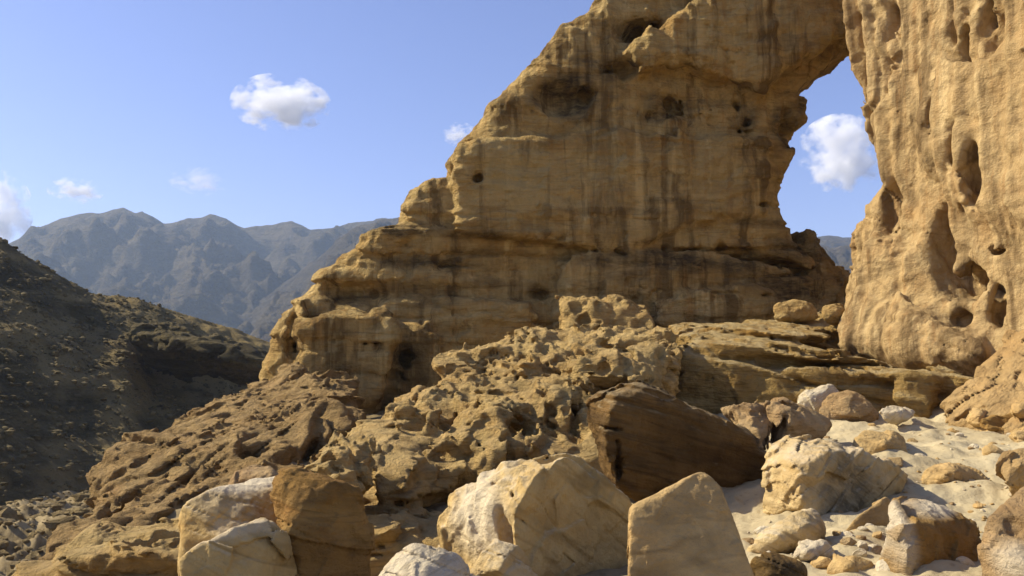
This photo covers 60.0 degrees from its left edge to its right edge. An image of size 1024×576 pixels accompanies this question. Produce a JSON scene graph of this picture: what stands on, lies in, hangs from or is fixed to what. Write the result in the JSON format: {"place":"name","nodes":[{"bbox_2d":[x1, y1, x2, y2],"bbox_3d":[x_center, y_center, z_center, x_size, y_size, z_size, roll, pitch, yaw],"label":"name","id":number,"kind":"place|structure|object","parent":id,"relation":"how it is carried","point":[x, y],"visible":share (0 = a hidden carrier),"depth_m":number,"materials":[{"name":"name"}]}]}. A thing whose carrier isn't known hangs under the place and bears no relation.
{"place":"outdoors","nodes":[
{"label":"outdoors","id":0,"kind":"place"},
{"bbox_2d":[0,239,269,505],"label":"hill","id":1,"kind":"structure","parent":0,"point":[62,391],"depth_m":93.04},
{"bbox_2d":[0,237,246,515],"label":"hillside scree","id":2,"kind":"structure","parent":1,"relation":"on","point":[81,339],"depth_m":94.72,"materials":[{"name":"stone"}]},
{"bbox_2d":[128,321,267,385],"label":"rock ledge","id":3,"kind":"object","parent":1,"relation":"on","point":[186,354],"visible":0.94,"depth_m":98.82,"materials":[{"name":"brown stone"}]},
{"bbox_2d":[9,208,851,328],"bbox_3d":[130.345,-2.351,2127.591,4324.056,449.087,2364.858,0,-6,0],"label":"mountains","id":4,"kind":"structure","parent":0,"point":[216,269],"depth_m":1880.73,"materials":[{"name":"grey stone"}]},
{"bbox_2d":[0,0,882,242],"label":"sky","id":5,"kind":"structure","parent":0,"point":[311,114],"materials":[{"name":"blue"}]},
{"bbox_2d":[0,406,1023,575],"bbox_3d":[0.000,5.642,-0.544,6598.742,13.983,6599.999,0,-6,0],"label":"ground","id":6,"kind":"structure","parent":0,"point":[744,500],"depth_m":13.03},
{"bbox_2d":[0,488,92,575],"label":"wadi rubble","id":7,"kind":"object","parent":6,"relation":"on","point":[6,512],"visible":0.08,"depth_m":56.44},
{"bbox_2d":[12,517,179,575],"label":"rock ledge","id":8,"kind":"object","parent":6,"relation":"on","point":[105,548],"visible":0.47,"depth_m":10.06,"materials":[{"name":"stone"}]},
{"bbox_2d":[38,362,366,560],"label":"rock ridge","id":9,"kind":"object","parent":6,"relation":"on","point":[295,412],"visible":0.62,"depth_m":17.34,"materials":[{"name":"stone"}]},
{"bbox_2d":[177,476,276,575],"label":"boulder","id":10,"kind":"object","parent":6,"relation":"on","point":[209,514],"visible":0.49,"depth_m":7.26,"materials":[{"name":"stone"}]},
{"bbox_2d":[179,517,297,575],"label":"boulder","id":11,"kind":"object","parent":6,"relation":"on","point":[261,546],"visible":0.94,"depth_m":6.51,"materials":[{"name":"stone"}]},
{"bbox_2d":[228,465,277,484],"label":"boulder","id":12,"kind":"object","parent":6,"relation":"on","point":[243,475],"visible":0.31,"depth_m":9.16,"materials":[{"name":"stone"}]},
{"bbox_2d":[270,467,374,575],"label":"boulder","id":13,"kind":"object","parent":6,"relation":"on","point":[324,523],"visible":0.87,"depth_m":7.20,"materials":[{"name":"brown stone"}]},
{"bbox_2d":[304,435,375,494],"bbox_3d":[-2.263,2.559,11.861,0.967,1.141,1.903,0,-6,0],"label":"boulder","id":14,"kind":"object","parent":6,"relation":"on","point":[353,462],"visible":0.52,"depth_m":11.49,"materials":[{"name":"stone"}]},
{"bbox_2d":[378,543,475,575],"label":"boulder","id":15,"kind":"object","parent":6,"relation":"on","point":[416,559],"visible":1,"depth_m":6.21,"materials":[{"name":"white stone"}]},
{"bbox_2d":[319,323,684,575],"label":"rock outcrop","id":16,"kind":"object","parent":6,"relation":"on","point":[525,392],"visible":0.62,"depth_m":15.47,"materials":[{"name":"stone"}]},
{"bbox_2d":[470,538,537,575],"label":"boulder","id":17,"kind":"object","parent":6,"relation":"on","point":[497,557],"visible":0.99,"depth_m":7.85,"materials":[{"name":"stone"}]},
{"bbox_2d":[437,453,632,575],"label":"boulder","id":18,"kind":"object","parent":6,"relation":"on","point":[564,514],"visible":0.87,"depth_m":8.76,"materials":[{"name":"stone"}]},
{"bbox_2d":[259,0,850,413],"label":"rock arch","id":19,"kind":"object","parent":6,"relation":"on","point":[641,152],"visible":0.65,"depth_m":28.79,"materials":[{"name":"stone"}]},
{"bbox_2d":[555,294,654,329],"bbox_3d":[2.983,1.356,26.179,3.371,2.606,3.210,0,-6,0],"label":"rock outcrop","id":20,"kind":"object","parent":6,"relation":"on","point":[611,310],"visible":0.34,"depth_m":25.27,"materials":[{"name":"stone"}]},
{"bbox_2d":[586,379,765,501],"bbox_3d":[2.502,2.192,13.099,3.757,1.687,1.754,3,-6,-27],"label":"boulder","id":21,"kind":"object","parent":6,"relation":"on","point":[650,440],"visible":0.84,"depth_m":12.04,"materials":[{"name":"stone"}]},
{"bbox_2d":[626,472,753,575],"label":"boulder","id":22,"kind":"object","parent":6,"relation":"on","point":[685,526],"visible":1,"depth_m":5.86,"materials":[{"name":"beige stone"}]},
{"bbox_2d":[741,538,753,544],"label":"stone","id":23,"kind":"object","parent":6,"relation":"on","point":[750,541],"visible":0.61,"depth_m":9.02,"materials":[{"name":"stone"}]},
{"bbox_2d":[721,400,774,453],"bbox_3d":[3.750,2.247,14.108,0.839,0.934,1.910,-1,-6,11],"label":"boulder","id":24,"kind":"object","parent":6,"relation":"on","point":[752,418],"visible":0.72,"depth_m":13.65,"materials":[{"name":"stone"}]},
{"bbox_2d":[753,526,766,533],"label":"stone","id":25,"kind":"object","parent":6,"relation":"on","point":[759,528],"visible":0.45,"depth_m":10.02,"materials":[{"name":"white stone"}]},
{"bbox_2d":[750,551,807,575],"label":"boulder","id":26,"kind":"object","parent":6,"relation":"on","point":[770,564],"visible":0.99,"depth_m":6.61,"materials":[{"name":"brown stone"}]},
{"bbox_2d":[746,508,825,553],"bbox_3d":[2.775,2.497,8.875,0.653,0.580,0.973,-3,-6,29],"label":"boulder","id":27,"kind":"object","parent":6,"relation":"on","point":[787,534],"visible":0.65,"depth_m":8.58,"materials":[{"name":"stone"}]},
{"bbox_2d":[766,397,831,449],"bbox_3d":[4.648,2.230,14.342,1.003,0.959,2.062,-2,-6,18],"label":"boulder","id":28,"kind":"object","parent":6,"relation":"on","point":[786,416],"visible":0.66,"depth_m":13.75,"materials":[{"name":"stone"}]},
{"bbox_2d":[793,539,834,561],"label":"boulder","id":29,"kind":"object","parent":6,"relation":"on","point":[807,550],"visible":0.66,"depth_m":8.05,"materials":[{"name":"white stone"}]},
{"bbox_2d":[797,384,838,412],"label":"boulder","id":30,"kind":"object","parent":6,"relation":"on","point":[814,398],"visible":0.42,"depth_m":18.65,"materials":[{"name":"white stone"}]},
{"bbox_2d":[791,229,845,307],"bbox_3d":[10.106,0.616,30.043,2.575,5.550,3.863,0,-6,0],"label":"rock outcrop","id":31,"kind":"object","parent":6,"relation":"on","point":[807,241],"visible":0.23,"depth_m":29.51,"materials":[{"name":"stone"}]},
{"bbox_2d":[669,311,972,417],"bbox_3d":[7.649,1.952,22.654,7.262,3.184,8.204,-1,-6,15],"label":"rock terrace","id":32,"kind":"object","parent":6,"relation":"on","point":[724,364],"visible":0.56,"depth_m":19.51,"materials":[{"name":"stone"}]},
{"bbox_2d":[773,299,817,323],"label":"boulder","id":33,"kind":"object","parent":32,"relation":"on","point":[795,311],"visible":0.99,"depth_m":24.47,"materials":[{"name":"stone"}]},
{"bbox_2d":[822,304,844,325],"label":"boulder","id":34,"kind":"object","parent":32,"relation":"on","point":[832,314],"visible":0.81,"depth_m":23.62,"materials":[{"name":"stone"}]},
{"bbox_2d":[810,556,831,567],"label":"stone","id":35,"kind":"object","parent":6,"relation":"on","point":[819,562],"visible":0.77,"depth_m":7.84,"materials":[{"name":"beige stone"}]},
{"bbox_2d":[761,434,907,515],"bbox_3d":[4.172,2.714,11.854,3.053,1.526,1.445,5,-7,-41],"label":"boulder","id":36,"kind":"object","parent":6,"relation":"on","point":[820,476],"visible":0.68,"depth_m":11.02,"materials":[{"name":"stone"}]},
{"bbox_2d":[832,531,840,535],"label":"stone","id":37,"kind":"object","parent":6,"relation":"on","point":[836,533],"visible":0.56,"depth_m":9.12,"materials":[{"name":"beige stone"}]},
{"bbox_2d":[840,531,853,536],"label":"stone","id":38,"kind":"object","parent":6,"relation":"on","point":[845,533],"visible":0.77,"depth_m":8.79,"materials":[{"name":"white stone"}]},
{"bbox_2d":[840,537,856,545],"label":"stone","id":39,"kind":"object","parent":6,"relation":"on","point":[850,541],"visible":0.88,"depth_m":8.44,"materials":[{"name":"stone"}]},
{"bbox_2d":[819,390,878,422],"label":"boulder","id":40,"kind":"object","parent":6,"relation":"on","point":[849,405],"visible":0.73,"depth_m":17.79,"materials":[{"name":"stone"}]},
{"bbox_2d":[827,553,873,574],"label":"boulder","id":41,"kind":"object","parent":6,"relation":"on","point":[838,564],"visible":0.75,"depth_m":7.69,"materials":[{"name":"beige stone"}]},
{"bbox_2d":[852,548,866,556],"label":"stone","id":42,"kind":"object","parent":6,"relation":"on","point":[859,552],"visible":0.81,"depth_m":8.12,"materials":[{"name":"white stone"}]},
{"bbox_2d":[856,535,865,539],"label":"stone","id":43,"kind":"object","parent":6,"relation":"on","point":[861,537],"visible":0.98,"depth_m":8.68,"materials":[{"name":"stone"}]},
{"bbox_2d":[857,540,867,549],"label":"stone","id":44,"kind":"object","parent":6,"relation":"on","point":[862,544],"visible":0.79,"depth_m":8.37,"materials":[{"name":"white stone"}]},
{"bbox_2d":[857,526,868,530],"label":"stone","id":45,"kind":"object","parent":6,"relation":"on","point":[862,528],"visible":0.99,"depth_m":8.93,"materials":[{"name":"white stone"}]},
{"bbox_2d":[845,497,890,530],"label":"boulder","id":46,"kind":"object","parent":6,"relation":"on","point":[876,514],"visible":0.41,"depth_m":9.33,"materials":[{"name":"beige stone"}]},
{"bbox_2d":[867,544,881,554],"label":"stone","id":47,"kind":"object","parent":6,"relation":"on","point":[875,549],"visible":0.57,"depth_m":8.37,"materials":[{"name":"white stone"}]},
{"bbox_2d":[872,531,881,537],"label":"stone","id":48,"kind":"object","parent":6,"relation":"on","point":[877,534],"visible":1,"depth_m":8.81,"materials":[{"name":"beige stone"}]},
{"bbox_2d":[852,430,909,454],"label":"boulder","id":49,"kind":"object","parent":6,"relation":"on","point":[871,442],"visible":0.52,"depth_m":13.90,"materials":[{"name":"beige stone"}]},
{"bbox_2d":[875,559,889,570],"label":"stone","id":50,"kind":"object","parent":6,"relation":"on","point":[881,565],"visible":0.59,"depth_m":7.63,"materials":[{"name":"white stone"}]},
{"bbox_2d":[888,457,902,466],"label":"boulder","id":51,"kind":"object","parent":6,"relation":"on","point":[898,461],"visible":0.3,"depth_m":13.25,"materials":[{"name":"beige stone"}]},
{"bbox_2d":[879,405,914,424],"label":"boulder","id":52,"kind":"object","parent":6,"relation":"on","point":[894,414],"visible":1,"depth_m":17.06,"materials":[{"name":"white stone"}]},
{"bbox_2d":[907,438,917,441],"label":"stone","id":53,"kind":"object","parent":6,"relation":"on","point":[911,440],"visible":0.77,"depth_m":15.33,"materials":[{"name":"beige stone"}]},
{"bbox_2d":[837,0,1023,377],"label":"cliff","id":54,"kind":"structure","parent":6,"relation":"on","point":[936,276],"depth_m":21.31,"materials":[{"name":"stone"}]},
{"bbox_2d":[880,496,981,575],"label":"boulder","id":55,"kind":"object","parent":6,"relation":"on","point":[920,532],"visible":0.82,"depth_m":7.76,"materials":[{"name":"brown stone"}]},
{"bbox_2d":[927,496,939,501],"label":"stone","id":56,"kind":"object","parent":6,"relation":"on","point":[934,498],"visible":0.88,"depth_m":11.61,"materials":[{"name":"white stone"}]},
{"bbox_2d":[920,462,987,484],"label":"boulder","id":57,"kind":"object","parent":6,"relation":"on","point":[943,473],"visible":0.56,"depth_m":12.45,"materials":[{"name":"beige stone"}]},
{"bbox_2d":[955,432,963,436],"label":"stone","id":58,"kind":"object","parent":6,"relation":"on","point":[960,434],"visible":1,"depth_m":15.91,"materials":[{"name":"white stone"}]},
{"bbox_2d":[955,556,975,565],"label":"stone","id":59,"kind":"object","parent":6,"relation":"on","point":[964,560],"visible":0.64,"depth_m":7.61,"materials":[{"name":"white stone"}]},
{"bbox_2d":[969,444,978,448],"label":"stone","id":60,"kind":"object","parent":6,"relation":"on","point":[975,445],"visible":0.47,"depth_m":14.50,"materials":[{"name":"white stone"}]},
{"bbox_2d":[966,407,986,426],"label":"boulder","id":61,"kind":"object","parent":6,"relation":"on","point":[975,416],"visible":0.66,"depth_m":16.98,"materials":[{"name":"beige stone"}]},
{"bbox_2d":[973,503,982,508],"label":"stone","id":62,"kind":"object","parent":6,"relation":"on","point":[978,505],"visible":1,"depth_m":11.36,"materials":[{"name":"beige stone"}]},
{"bbox_2d":[940,329,1023,433],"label":"rock slab","id":63,"kind":"object","parent":6,"relation":"on","point":[994,385],"visible":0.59,"depth_m":17.92,"materials":[{"name":"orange stone"}]},
{"bbox_2d":[982,444,1003,454],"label":"stone","id":64,"kind":"object","parent":6,"relation":"on","point":[989,449],"visible":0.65,"depth_m":13.64,"materials":[{"name":"beige stone"}]},
{"bbox_2d":[980,413,1012,431],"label":"boulder","id":65,"kind":"object","parent":6,"relation":"on","point":[993,423],"visible":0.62,"depth_m":16.63,"materials":[{"name":"brown stone"}]},
{"bbox_2d":[977,486,1023,575],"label":"boulder","id":66,"kind":"object","parent":6,"relation":"on","point":[1000,548],"visible":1,"depth_m":6.87,"materials":[{"name":"stone"}]},
{"bbox_2d":[995,448,1023,495],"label":"boulder","id":67,"kind":"object","parent":6,"relation":"on","point":[1009,469],"visible":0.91,"depth_m":11.37,"materials":[{"name":"beige stone"}]},
{"bbox_2d":[1009,426,1023,442],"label":"boulder","id":68,"kind":"object","parent":6,"relation":"on","point":[1016,435],"visible":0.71,"depth_m":15.11,"materials":[{"name":"beige stone"}]},
{"bbox_2d":[1010,399,1023,418],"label":"boulder","id":69,"kind":"object","parent":6,"relation":"on","point":[1017,409],"visible":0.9,"depth_m":16.29,"materials":[{"name":"beige stone"}]},
{"bbox_2d":[237,217,852,341],"bbox_3d":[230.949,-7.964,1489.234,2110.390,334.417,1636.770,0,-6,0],"label":"mountain spur","id":70,"kind":"structure","parent":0,"point":[261,322],"depth_m":1480.66,"materials":[{"name":"grey stone"}]}
]}

